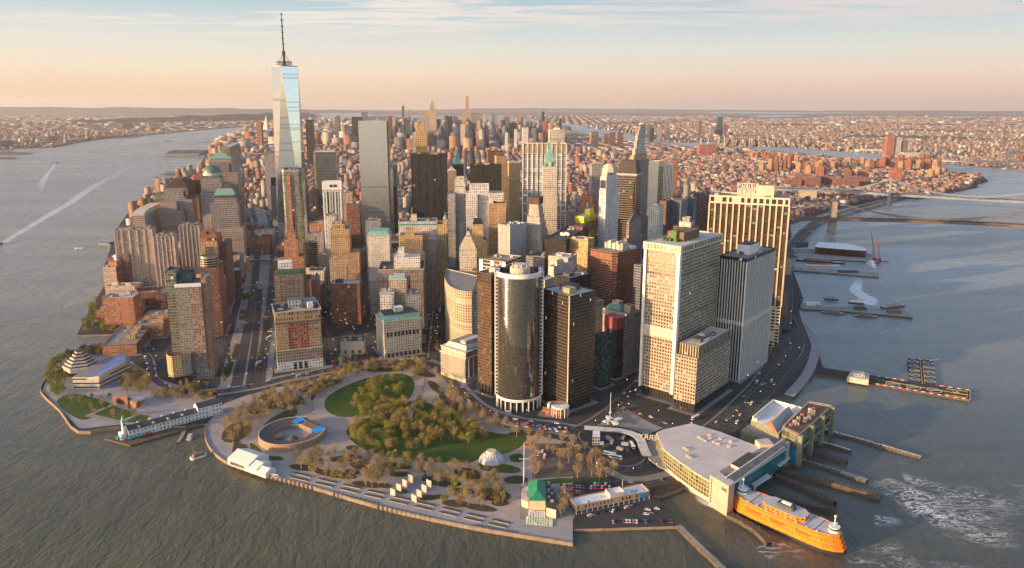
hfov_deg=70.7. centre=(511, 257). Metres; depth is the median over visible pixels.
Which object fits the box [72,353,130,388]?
museum wing
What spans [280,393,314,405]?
planting bed
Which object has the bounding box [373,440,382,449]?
spring tree
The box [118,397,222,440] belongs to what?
pier house
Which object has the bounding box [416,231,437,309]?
office building
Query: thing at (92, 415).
garden path
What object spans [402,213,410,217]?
city building
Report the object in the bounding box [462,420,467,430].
spring tree
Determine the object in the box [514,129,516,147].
office tower
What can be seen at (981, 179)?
street trees
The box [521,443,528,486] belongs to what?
flagpole
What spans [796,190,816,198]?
bridge anchorage
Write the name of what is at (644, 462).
road
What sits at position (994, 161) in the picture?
suspension bridge
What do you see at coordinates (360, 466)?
planting bed
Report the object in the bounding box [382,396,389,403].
spring tree
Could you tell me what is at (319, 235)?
office building
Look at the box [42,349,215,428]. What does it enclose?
garden ground
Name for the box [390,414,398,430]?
budding tree
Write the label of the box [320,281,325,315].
city building
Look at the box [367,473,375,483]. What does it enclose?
budding tree
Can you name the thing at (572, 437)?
budding tree
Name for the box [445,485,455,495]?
leafy tree
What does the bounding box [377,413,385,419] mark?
leafy tree
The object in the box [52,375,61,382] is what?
green tree
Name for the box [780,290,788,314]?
city building
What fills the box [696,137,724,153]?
power station
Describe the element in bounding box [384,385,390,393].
spring tree
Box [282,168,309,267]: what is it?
apartment tower
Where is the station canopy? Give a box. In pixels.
[584,425,651,455]
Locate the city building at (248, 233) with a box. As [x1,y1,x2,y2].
[245,230,251,247]
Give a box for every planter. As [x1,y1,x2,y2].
[290,476,307,481]
[293,472,310,477]
[315,482,332,487]
[318,478,335,483]
[340,487,357,492]
[343,483,360,488]
[368,489,385,494]
[389,499,406,504]
[414,505,431,510]
[439,511,456,516]
[442,507,459,512]
[467,513,484,518]
[492,518,509,523]
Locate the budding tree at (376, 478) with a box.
[374,471,381,484]
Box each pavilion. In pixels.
[112,394,140,407]
[479,448,504,465]
[602,415,621,425]
[814,242,866,257]
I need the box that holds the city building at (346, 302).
[330,279,362,323]
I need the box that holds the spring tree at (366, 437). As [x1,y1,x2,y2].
[363,434,371,444]
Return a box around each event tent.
[227,448,268,471]
[249,460,270,474]
[257,466,275,477]
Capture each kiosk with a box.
[272,433,283,439]
[287,435,297,440]
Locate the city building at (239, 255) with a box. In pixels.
[233,252,244,277]
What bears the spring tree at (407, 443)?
on the lawn at (446, 447)
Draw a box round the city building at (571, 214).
[566,209,578,225]
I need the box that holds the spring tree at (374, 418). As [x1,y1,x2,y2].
[369,415,380,425]
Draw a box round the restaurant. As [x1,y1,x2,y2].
[521,480,555,518]
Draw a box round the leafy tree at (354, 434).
[351,429,357,437]
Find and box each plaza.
[383,476,429,503]
[520,482,572,519]
[598,406,661,433]
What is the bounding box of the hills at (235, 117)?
[72,112,316,123]
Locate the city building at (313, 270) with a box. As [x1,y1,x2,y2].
[306,265,327,308]
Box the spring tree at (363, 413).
[359,410,366,418]
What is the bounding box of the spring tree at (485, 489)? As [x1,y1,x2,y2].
[480,485,489,497]
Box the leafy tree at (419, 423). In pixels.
[415,418,421,429]
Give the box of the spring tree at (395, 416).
[393,411,403,419]
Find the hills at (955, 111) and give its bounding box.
[770,110,1023,113]
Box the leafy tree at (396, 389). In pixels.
[393,386,398,394]
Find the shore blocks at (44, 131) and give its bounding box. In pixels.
[0,115,272,147]
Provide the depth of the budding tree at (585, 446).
705.05 m
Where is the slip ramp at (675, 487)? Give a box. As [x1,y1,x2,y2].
[652,481,684,498]
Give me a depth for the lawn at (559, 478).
655.89 m
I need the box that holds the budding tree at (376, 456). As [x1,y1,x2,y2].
[372,453,380,464]
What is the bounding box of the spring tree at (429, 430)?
[424,427,432,438]
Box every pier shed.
[165,150,207,155]
[165,171,175,174]
[791,242,808,246]
[791,248,813,252]
[801,267,830,269]
[804,302,819,305]
[817,305,853,307]
[837,270,858,272]
[854,306,866,309]
[886,310,901,313]
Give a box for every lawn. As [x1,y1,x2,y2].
[57,394,110,419]
[94,406,133,419]
[125,415,148,422]
[223,362,233,377]
[230,344,240,359]
[238,310,249,319]
[242,292,253,299]
[250,443,261,451]
[256,344,263,379]
[263,318,268,336]
[269,456,283,460]
[324,374,413,416]
[346,401,526,462]
[477,463,520,472]
[509,454,524,461]
[539,478,581,482]
[546,478,570,483]
[584,476,608,484]
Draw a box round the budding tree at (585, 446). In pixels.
[581,440,588,451]
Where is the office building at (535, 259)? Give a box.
[526,251,544,269]
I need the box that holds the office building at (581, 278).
[554,270,590,288]
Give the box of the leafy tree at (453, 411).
[448,409,455,419]
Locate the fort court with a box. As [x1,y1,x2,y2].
[278,428,310,440]
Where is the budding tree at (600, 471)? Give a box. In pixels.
[594,467,603,480]
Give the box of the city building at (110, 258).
[107,255,113,264]
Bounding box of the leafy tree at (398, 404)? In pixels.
[394,399,402,408]
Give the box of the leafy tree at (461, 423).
[457,418,466,429]
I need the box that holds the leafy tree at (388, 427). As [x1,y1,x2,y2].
[384,424,391,432]
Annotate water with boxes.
[0,113,1023,567]
[707,112,862,113]
[751,115,802,117]
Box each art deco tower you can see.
[283,222,312,296]
[541,139,558,236]
[598,164,618,246]
[630,128,648,258]
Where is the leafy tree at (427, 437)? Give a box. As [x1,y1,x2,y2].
[424,434,434,442]
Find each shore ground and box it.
[0,113,321,149]
[367,110,1023,169]
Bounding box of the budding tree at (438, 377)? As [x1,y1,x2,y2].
[434,373,440,384]
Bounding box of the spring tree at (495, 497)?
[490,493,501,502]
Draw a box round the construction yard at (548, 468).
[531,443,601,477]
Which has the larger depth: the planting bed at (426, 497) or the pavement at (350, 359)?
the pavement at (350, 359)
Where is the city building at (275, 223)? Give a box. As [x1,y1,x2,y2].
[273,218,277,229]
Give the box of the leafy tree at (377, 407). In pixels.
[373,405,381,414]
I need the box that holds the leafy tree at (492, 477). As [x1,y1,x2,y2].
[486,474,494,483]
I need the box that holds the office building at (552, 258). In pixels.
[548,252,576,269]
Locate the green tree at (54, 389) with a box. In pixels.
[50,386,59,392]
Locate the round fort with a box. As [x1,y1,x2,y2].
[258,416,325,451]
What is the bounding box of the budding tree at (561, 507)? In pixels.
[557,503,566,513]
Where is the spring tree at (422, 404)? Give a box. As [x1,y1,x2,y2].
[416,400,425,408]
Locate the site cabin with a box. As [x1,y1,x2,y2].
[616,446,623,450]
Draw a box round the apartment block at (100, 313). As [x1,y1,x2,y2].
[96,298,145,320]
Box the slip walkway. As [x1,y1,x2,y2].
[801,457,840,473]
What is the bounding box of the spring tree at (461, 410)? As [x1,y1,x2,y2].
[457,406,465,414]
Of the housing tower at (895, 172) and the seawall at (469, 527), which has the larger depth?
the housing tower at (895, 172)
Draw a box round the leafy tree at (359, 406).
[356,402,363,410]
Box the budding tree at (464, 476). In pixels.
[460,472,467,484]
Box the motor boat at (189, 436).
[186,433,192,440]
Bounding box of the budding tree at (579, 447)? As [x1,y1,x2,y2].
[572,443,581,451]
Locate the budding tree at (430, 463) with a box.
[427,457,434,467]
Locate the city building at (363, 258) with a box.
[360,246,366,267]
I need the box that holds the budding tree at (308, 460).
[303,454,312,468]
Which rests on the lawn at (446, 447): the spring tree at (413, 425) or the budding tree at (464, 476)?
the spring tree at (413, 425)
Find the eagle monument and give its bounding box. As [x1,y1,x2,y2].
[422,470,426,480]
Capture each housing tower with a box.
[758,161,764,170]
[768,158,772,169]
[774,155,778,165]
[774,160,779,170]
[777,152,781,162]
[781,159,786,169]
[784,178,801,186]
[787,155,791,167]
[790,163,795,170]
[794,155,799,163]
[794,173,811,184]
[795,162,801,172]
[802,175,820,186]
[803,161,809,172]
[805,164,812,173]
[813,156,819,168]
[814,161,820,172]
[815,165,826,175]
[818,174,835,184]
[829,177,842,185]
[830,161,835,167]
[842,177,859,187]
[844,169,853,177]
[850,175,870,184]
[856,169,868,176]
[860,156,865,164]
[869,160,875,167]
[879,157,886,167]
[886,155,891,166]
[888,166,901,180]
[895,156,901,165]
[897,160,904,167]
[905,159,912,169]
[915,159,922,168]
[917,169,924,175]
[919,153,925,158]
[924,159,932,169]
[927,168,934,176]
[933,160,938,166]
[933,166,940,174]
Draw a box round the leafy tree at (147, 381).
[142,377,150,384]
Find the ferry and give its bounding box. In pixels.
[733,478,846,555]
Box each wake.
[3,179,106,241]
[40,165,54,184]
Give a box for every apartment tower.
[0,140,13,146]
[49,136,57,141]
[88,124,93,129]
[94,124,99,129]
[102,254,124,297]
[121,252,132,281]
[123,123,128,128]
[149,121,154,127]
[154,192,163,202]
[193,171,202,193]
[199,227,235,306]
[200,253,227,335]
[263,117,268,131]
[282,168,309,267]
[412,124,427,152]
[548,128,564,142]
[575,208,595,247]
[579,193,596,245]
[603,133,608,144]
[604,313,623,378]
[609,132,615,144]
[618,132,623,143]
[635,126,638,140]
[640,124,645,140]
[647,124,652,140]
[650,128,653,140]
[657,128,661,140]
[665,128,669,139]
[698,121,701,135]
[723,124,726,133]
[883,136,895,155]
[893,137,901,155]
[901,141,908,151]
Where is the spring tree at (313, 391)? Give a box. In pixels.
[310,387,318,395]
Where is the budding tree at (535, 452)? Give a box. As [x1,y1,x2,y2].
[531,446,541,461]
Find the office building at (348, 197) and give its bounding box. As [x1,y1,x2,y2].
[343,192,353,225]
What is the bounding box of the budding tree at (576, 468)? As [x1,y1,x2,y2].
[572,462,582,477]
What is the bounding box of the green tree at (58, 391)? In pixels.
[53,388,60,394]
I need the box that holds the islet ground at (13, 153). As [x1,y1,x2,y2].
[0,151,32,154]
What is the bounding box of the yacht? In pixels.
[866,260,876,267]
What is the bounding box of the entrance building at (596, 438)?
[592,431,599,444]
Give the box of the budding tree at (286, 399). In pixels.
[282,395,290,404]
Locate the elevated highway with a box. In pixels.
[779,192,923,333]
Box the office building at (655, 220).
[647,204,663,239]
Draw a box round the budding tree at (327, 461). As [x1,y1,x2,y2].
[323,455,329,464]
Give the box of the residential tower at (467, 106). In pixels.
[466,96,468,119]
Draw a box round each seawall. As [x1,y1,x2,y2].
[40,369,185,433]
[204,420,572,546]
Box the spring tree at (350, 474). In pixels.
[344,471,353,482]
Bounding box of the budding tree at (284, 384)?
[282,380,288,386]
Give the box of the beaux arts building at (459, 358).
[440,333,477,382]
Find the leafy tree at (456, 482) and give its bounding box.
[449,476,458,486]
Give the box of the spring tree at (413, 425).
[410,422,418,432]
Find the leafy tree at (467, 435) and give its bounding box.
[462,431,473,442]
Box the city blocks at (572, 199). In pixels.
[126,143,982,224]
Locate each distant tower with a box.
[348,126,351,134]
[393,120,397,129]
[438,126,443,139]
[441,122,445,137]
[452,124,457,133]
[478,124,482,135]
[479,129,483,147]
[500,120,504,133]
[502,126,506,132]
[524,121,528,135]
[529,120,531,131]
[533,128,538,141]
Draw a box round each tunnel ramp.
[322,318,353,335]
[322,321,351,335]
[323,316,355,335]
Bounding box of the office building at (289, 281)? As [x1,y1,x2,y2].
[273,260,305,302]
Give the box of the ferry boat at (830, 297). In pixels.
[824,295,838,299]
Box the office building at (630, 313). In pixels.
[602,299,640,373]
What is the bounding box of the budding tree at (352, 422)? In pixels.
[348,420,356,429]
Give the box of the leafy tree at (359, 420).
[356,418,364,425]
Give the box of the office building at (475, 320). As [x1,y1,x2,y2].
[472,292,477,334]
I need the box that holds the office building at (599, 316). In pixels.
[595,296,603,333]
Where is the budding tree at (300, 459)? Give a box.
[296,455,306,469]
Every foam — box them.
[696,496,710,506]
[850,281,877,304]
[875,516,895,523]
[876,479,1000,539]
[905,477,994,501]
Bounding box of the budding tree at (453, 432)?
[450,426,457,439]
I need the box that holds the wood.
[0,132,137,147]
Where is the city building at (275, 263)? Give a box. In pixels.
[273,257,282,282]
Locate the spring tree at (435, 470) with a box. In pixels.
[430,466,438,475]
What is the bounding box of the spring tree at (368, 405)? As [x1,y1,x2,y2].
[364,399,373,408]
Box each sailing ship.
[796,244,844,263]
[804,250,839,265]
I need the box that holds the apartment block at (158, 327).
[131,316,169,337]
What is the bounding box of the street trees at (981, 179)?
[936,172,984,182]
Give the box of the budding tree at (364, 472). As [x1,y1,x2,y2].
[360,467,369,480]
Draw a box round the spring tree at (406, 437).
[402,431,411,441]
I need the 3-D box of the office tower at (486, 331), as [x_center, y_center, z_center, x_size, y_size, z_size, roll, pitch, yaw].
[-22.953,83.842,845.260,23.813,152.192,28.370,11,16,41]
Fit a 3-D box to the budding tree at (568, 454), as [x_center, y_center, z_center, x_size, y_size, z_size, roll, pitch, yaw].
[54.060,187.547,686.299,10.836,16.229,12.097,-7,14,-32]
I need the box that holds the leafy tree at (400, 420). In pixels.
[397,417,407,427]
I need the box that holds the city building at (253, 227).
[247,222,259,233]
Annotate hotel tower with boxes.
[165,266,219,382]
[270,177,276,219]
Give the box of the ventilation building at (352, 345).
[340,335,365,358]
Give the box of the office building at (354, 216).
[346,202,361,248]
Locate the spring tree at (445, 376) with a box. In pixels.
[442,373,448,380]
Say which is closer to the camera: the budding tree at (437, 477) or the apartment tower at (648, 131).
the budding tree at (437, 477)
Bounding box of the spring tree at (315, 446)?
[312,444,320,453]
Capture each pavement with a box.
[129,338,152,355]
[153,330,170,338]
[201,357,425,397]
[216,324,231,336]
[218,191,277,387]
[228,299,235,313]
[273,356,326,372]
[338,352,367,360]
[374,348,425,356]
[415,359,575,436]
[421,334,425,342]
[424,314,428,326]
[473,388,495,397]
[537,408,553,417]
[538,396,598,412]
[593,383,615,390]
[611,375,626,380]
[622,367,638,375]
[636,390,674,404]
[667,388,732,415]
[729,364,761,383]
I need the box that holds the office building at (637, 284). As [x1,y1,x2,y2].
[632,262,643,328]
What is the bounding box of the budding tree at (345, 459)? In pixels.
[341,454,350,468]
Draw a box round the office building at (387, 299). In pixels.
[379,288,394,309]
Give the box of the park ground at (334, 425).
[206,366,572,521]
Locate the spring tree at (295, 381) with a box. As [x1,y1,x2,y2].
[290,380,299,389]
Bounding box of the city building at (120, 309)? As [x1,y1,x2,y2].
[102,291,143,329]
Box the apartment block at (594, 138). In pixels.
[590,131,598,146]
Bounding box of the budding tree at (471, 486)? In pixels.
[467,479,475,491]
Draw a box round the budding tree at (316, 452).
[313,448,319,455]
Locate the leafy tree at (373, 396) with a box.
[370,392,377,401]
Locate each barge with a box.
[821,310,844,314]
[839,469,867,483]
[854,313,877,317]
[880,302,904,308]
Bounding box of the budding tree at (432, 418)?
[429,411,438,425]
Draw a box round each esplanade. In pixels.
[206,420,572,541]
[784,320,818,396]
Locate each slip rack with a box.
[726,512,773,545]
[759,489,835,513]
[774,473,836,505]
[780,467,881,499]
[813,447,847,464]
[814,438,851,452]
[824,427,921,459]
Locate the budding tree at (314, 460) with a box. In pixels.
[310,455,318,465]
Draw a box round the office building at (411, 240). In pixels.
[400,227,426,311]
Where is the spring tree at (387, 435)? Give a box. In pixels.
[380,431,391,439]
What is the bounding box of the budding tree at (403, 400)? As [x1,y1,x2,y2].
[401,397,408,404]
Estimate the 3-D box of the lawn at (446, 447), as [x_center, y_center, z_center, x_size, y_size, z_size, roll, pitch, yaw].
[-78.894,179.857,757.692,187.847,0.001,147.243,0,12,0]
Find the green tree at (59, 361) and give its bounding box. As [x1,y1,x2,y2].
[56,355,64,364]
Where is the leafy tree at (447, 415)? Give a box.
[442,410,451,422]
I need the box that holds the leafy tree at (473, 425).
[468,421,476,430]
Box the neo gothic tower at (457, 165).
[452,149,465,207]
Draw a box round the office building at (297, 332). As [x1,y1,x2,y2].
[271,297,322,371]
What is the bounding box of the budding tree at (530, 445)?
[525,440,533,453]
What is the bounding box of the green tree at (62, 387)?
[59,384,67,391]
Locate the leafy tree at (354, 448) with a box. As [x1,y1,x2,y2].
[351,446,357,455]
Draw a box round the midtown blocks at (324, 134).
[208,117,764,151]
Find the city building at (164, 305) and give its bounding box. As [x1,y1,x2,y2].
[161,300,167,309]
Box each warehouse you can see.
[854,149,880,151]
[900,152,929,157]
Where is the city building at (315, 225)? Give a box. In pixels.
[309,221,324,232]
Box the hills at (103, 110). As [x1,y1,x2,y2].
[0,107,387,112]
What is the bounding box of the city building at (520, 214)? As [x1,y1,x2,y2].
[507,207,521,221]
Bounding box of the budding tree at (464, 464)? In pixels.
[463,461,469,472]
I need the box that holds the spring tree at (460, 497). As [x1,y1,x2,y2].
[455,495,463,504]
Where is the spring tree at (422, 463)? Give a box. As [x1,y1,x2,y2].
[418,460,424,470]
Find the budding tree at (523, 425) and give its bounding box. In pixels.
[520,422,526,432]
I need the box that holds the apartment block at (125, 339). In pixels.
[101,324,148,356]
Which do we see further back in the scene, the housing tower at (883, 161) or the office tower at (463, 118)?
the office tower at (463, 118)
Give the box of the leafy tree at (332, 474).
[330,469,335,476]
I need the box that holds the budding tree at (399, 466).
[396,461,402,472]
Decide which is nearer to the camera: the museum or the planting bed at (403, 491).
the planting bed at (403, 491)
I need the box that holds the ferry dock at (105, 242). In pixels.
[98,240,113,244]
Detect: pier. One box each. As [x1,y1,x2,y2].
[159,156,195,157]
[676,525,724,567]
[793,252,878,262]
[793,266,878,278]
[797,303,912,318]
[816,358,969,401]
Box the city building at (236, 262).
[234,259,238,266]
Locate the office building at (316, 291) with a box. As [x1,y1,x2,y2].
[312,273,321,317]
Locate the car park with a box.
[574,496,676,527]
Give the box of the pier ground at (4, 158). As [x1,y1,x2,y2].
[0,157,16,159]
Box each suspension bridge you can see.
[775,178,1023,207]
[789,200,1023,232]
[891,145,1023,168]
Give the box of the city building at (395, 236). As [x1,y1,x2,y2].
[392,233,398,239]
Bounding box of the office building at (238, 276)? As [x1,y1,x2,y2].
[234,267,242,287]
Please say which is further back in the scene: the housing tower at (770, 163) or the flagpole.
the housing tower at (770, 163)
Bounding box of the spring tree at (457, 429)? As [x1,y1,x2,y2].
[453,426,462,436]
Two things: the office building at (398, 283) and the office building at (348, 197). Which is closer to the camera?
the office building at (398, 283)
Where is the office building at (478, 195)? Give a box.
[465,183,503,255]
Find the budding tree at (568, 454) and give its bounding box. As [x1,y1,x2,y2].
[563,446,573,461]
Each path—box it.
[85,403,140,423]
[295,390,312,414]
[407,376,424,425]
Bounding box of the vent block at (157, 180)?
[154,177,159,185]
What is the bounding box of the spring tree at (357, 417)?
[350,414,360,423]
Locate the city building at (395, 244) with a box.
[392,240,398,250]
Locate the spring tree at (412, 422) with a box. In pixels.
[405,417,414,425]
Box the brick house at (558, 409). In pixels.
[543,401,568,418]
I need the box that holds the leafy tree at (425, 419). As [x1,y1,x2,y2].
[422,414,430,422]
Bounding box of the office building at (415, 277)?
[377,260,425,327]
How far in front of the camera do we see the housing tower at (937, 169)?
3418.56 m
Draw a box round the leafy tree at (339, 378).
[336,374,342,382]
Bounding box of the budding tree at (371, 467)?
[367,461,374,472]
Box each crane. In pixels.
[871,232,876,259]
[877,240,880,260]
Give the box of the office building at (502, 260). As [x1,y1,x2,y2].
[479,253,521,270]
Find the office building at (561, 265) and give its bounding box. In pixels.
[544,258,575,287]
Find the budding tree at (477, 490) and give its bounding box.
[474,484,482,498]
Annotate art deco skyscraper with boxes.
[428,98,438,145]
[494,114,497,132]
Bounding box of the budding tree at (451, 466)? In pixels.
[445,460,454,473]
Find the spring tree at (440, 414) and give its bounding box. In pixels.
[435,412,445,422]
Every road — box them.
[140,347,175,390]
[173,360,420,394]
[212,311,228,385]
[230,210,260,385]
[246,289,262,383]
[253,197,276,383]
[326,327,338,366]
[362,268,373,360]
[421,361,574,431]
[427,293,439,357]
[561,441,675,485]
[569,425,651,470]
[570,373,641,432]
[613,393,676,428]
[702,329,788,431]
[715,327,803,431]
[755,315,810,412]
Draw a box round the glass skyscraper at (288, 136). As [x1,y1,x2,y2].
[271,14,309,242]
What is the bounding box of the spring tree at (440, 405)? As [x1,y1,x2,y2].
[436,401,446,410]
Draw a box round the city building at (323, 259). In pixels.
[319,250,327,280]
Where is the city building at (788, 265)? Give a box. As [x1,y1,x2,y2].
[785,257,791,274]
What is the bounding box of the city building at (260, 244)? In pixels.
[248,234,272,254]
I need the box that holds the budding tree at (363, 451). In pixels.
[356,448,365,458]
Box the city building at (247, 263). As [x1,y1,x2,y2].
[244,255,250,273]
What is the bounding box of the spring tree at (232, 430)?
[226,428,235,437]
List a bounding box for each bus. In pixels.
[603,450,615,454]
[609,453,621,459]
[629,441,635,448]
[691,414,699,419]
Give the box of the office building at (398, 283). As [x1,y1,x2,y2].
[388,273,407,306]
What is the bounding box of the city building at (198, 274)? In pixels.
[195,271,200,277]
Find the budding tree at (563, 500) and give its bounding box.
[560,497,568,512]
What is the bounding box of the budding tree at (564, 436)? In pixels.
[558,430,566,440]
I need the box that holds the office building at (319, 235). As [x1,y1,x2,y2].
[308,229,324,252]
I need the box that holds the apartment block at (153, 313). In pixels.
[144,309,168,318]
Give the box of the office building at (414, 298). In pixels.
[405,289,422,341]
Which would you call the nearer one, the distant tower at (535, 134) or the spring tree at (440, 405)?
the spring tree at (440, 405)
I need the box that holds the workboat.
[848,300,863,304]
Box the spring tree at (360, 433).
[355,429,365,440]
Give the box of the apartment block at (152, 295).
[132,285,166,306]
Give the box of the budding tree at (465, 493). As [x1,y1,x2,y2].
[462,489,472,499]
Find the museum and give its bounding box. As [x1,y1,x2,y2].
[62,349,97,379]
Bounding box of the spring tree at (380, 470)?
[376,466,386,474]
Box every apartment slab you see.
[113,225,156,285]
[152,231,179,286]
[178,221,201,269]
[224,275,229,312]
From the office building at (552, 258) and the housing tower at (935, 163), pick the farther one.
the housing tower at (935, 163)
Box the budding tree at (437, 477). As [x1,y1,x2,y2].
[433,470,441,485]
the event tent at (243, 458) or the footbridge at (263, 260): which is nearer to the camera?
the event tent at (243, 458)
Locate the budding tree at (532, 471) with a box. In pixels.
[531,465,537,477]
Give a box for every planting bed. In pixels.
[222,421,250,441]
[232,444,247,451]
[233,440,238,452]
[249,401,277,413]
[264,409,296,425]
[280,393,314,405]
[289,464,318,470]
[299,379,341,391]
[315,469,356,478]
[330,454,360,461]
[344,469,359,473]
[346,445,357,449]
[350,462,369,469]
[352,481,379,487]
[364,368,403,371]
[376,483,391,487]
[380,462,411,468]
[390,471,409,476]
[395,489,408,492]
[402,404,425,410]
[414,370,434,376]
[418,495,434,499]
[427,476,460,486]
[428,380,443,394]
[431,494,448,498]
[439,394,464,412]
[442,500,468,506]
[453,488,474,493]
[454,467,481,479]
[464,504,495,511]
[478,488,510,500]
[491,500,508,505]
[504,476,527,483]
[508,432,539,435]
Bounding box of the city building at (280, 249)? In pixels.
[277,243,283,256]
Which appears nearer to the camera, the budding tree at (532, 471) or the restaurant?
the restaurant
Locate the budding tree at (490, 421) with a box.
[489,418,495,428]
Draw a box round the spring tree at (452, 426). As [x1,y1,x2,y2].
[447,421,454,432]
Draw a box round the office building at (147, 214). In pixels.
[132,203,162,233]
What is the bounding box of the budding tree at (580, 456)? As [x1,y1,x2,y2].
[575,452,582,460]
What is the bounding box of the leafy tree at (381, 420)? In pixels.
[377,417,385,427]
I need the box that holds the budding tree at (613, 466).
[607,458,617,474]
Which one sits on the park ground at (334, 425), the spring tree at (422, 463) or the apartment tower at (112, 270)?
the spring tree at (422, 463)
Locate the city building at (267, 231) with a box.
[254,228,276,249]
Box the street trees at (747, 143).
[535,116,1020,156]
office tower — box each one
[160,176,201,241]
[200,165,230,229]
[203,188,246,255]
[208,151,247,229]
[220,143,242,190]
[256,122,263,147]
[264,151,275,211]
[305,119,314,164]
[313,149,336,218]
[322,180,343,249]
[325,211,337,288]
[329,219,361,282]
[334,117,339,137]
[352,117,362,141]
[358,120,394,245]
[361,112,367,119]
[365,216,381,288]
[367,228,396,313]
[388,116,392,131]
[391,164,398,219]
[394,185,398,233]
[404,108,410,122]
[405,123,410,138]
[411,152,448,259]
[421,117,428,131]
[437,215,447,303]
[444,227,476,341]
[448,116,452,135]
[448,167,455,191]
[448,191,455,266]
[453,114,458,127]
[455,176,465,264]
[460,124,464,148]
[462,114,464,123]
[466,121,468,137]
[470,163,501,190]
[471,113,479,138]
[472,218,486,270]
[477,266,498,395]
[486,150,504,163]
[487,197,505,255]
[494,262,543,412]
[495,154,506,221]
[498,221,525,262]
[503,116,509,132]
[505,132,507,153]
[508,156,520,221]
[509,123,516,137]
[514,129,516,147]
[521,118,523,129]
[522,127,527,142]
[522,142,566,229]
[526,196,546,254]
[538,119,542,131]
[543,121,546,142]
[543,282,595,410]
[544,215,598,276]
[568,236,593,272]
[589,162,603,233]
[590,239,639,306]
[617,159,641,240]
[624,211,642,262]
[638,220,730,413]
[647,160,660,213]
[657,163,674,203]
[660,198,671,235]
[666,197,687,229]
[671,159,677,196]
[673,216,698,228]
[685,196,696,223]
[693,191,709,230]
[707,183,790,346]
[714,117,722,134]
[715,241,775,381]
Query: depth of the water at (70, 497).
725.05 m
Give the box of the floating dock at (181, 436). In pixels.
[176,430,186,442]
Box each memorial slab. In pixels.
[390,488,395,495]
[396,483,401,490]
[402,479,407,486]
[408,474,413,482]
[411,494,416,502]
[417,489,421,497]
[421,484,426,492]
[426,479,431,487]
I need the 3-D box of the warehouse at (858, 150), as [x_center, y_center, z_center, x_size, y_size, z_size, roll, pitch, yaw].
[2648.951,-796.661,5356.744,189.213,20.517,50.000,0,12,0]
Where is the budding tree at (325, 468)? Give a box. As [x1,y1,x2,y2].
[321,463,328,472]
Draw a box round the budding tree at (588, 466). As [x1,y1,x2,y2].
[587,462,596,475]
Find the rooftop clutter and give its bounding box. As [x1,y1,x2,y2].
[131,144,980,217]
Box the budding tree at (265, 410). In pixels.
[263,407,271,420]
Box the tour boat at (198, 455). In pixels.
[190,450,206,459]
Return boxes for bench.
[364,493,382,498]
[392,495,410,500]
[417,501,435,506]
[464,516,481,522]
[488,522,506,527]
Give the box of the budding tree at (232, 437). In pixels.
[227,431,235,442]
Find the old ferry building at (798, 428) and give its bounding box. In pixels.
[740,399,835,466]
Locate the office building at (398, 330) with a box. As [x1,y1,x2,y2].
[375,305,421,357]
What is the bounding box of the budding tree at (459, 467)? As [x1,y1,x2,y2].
[455,461,462,475]
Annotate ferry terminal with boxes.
[639,423,789,515]
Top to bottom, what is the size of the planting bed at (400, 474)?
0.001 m
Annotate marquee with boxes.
[129,397,144,403]
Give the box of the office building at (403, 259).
[394,247,420,268]
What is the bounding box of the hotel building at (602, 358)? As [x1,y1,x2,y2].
[594,331,611,387]
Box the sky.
[0,0,1023,110]
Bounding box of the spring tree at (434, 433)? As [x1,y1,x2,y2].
[431,430,439,440]
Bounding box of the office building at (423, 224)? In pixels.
[398,214,437,274]
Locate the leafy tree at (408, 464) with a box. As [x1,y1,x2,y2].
[404,458,413,468]
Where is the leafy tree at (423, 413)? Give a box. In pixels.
[420,410,427,418]
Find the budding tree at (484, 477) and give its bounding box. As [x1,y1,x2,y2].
[479,471,489,484]
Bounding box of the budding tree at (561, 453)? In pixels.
[555,448,563,461]
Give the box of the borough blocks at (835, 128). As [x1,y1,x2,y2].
[448,114,1023,168]
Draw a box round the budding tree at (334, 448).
[331,444,337,452]
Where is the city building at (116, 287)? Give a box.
[105,281,140,294]
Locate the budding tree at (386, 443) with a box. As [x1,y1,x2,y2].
[385,439,391,450]
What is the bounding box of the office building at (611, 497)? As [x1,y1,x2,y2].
[570,479,649,514]
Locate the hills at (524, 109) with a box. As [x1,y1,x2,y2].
[435,108,788,111]
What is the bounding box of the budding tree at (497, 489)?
[493,483,501,493]
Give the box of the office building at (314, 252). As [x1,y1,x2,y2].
[308,237,319,266]
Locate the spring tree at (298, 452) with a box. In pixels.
[290,449,300,458]
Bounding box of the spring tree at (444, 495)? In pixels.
[440,493,447,500]
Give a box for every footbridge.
[248,284,273,288]
[250,259,274,263]
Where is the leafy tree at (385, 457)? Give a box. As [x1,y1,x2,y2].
[383,451,393,460]
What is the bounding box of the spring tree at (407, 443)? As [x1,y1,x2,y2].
[405,440,412,450]
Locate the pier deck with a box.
[105,425,202,446]
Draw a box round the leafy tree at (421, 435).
[418,432,424,440]
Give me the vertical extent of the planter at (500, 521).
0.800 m
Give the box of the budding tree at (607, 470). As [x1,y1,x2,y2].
[602,466,609,476]
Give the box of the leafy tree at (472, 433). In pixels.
[469,431,476,440]
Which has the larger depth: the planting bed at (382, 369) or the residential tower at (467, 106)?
the residential tower at (467, 106)
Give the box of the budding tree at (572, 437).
[569,435,578,442]

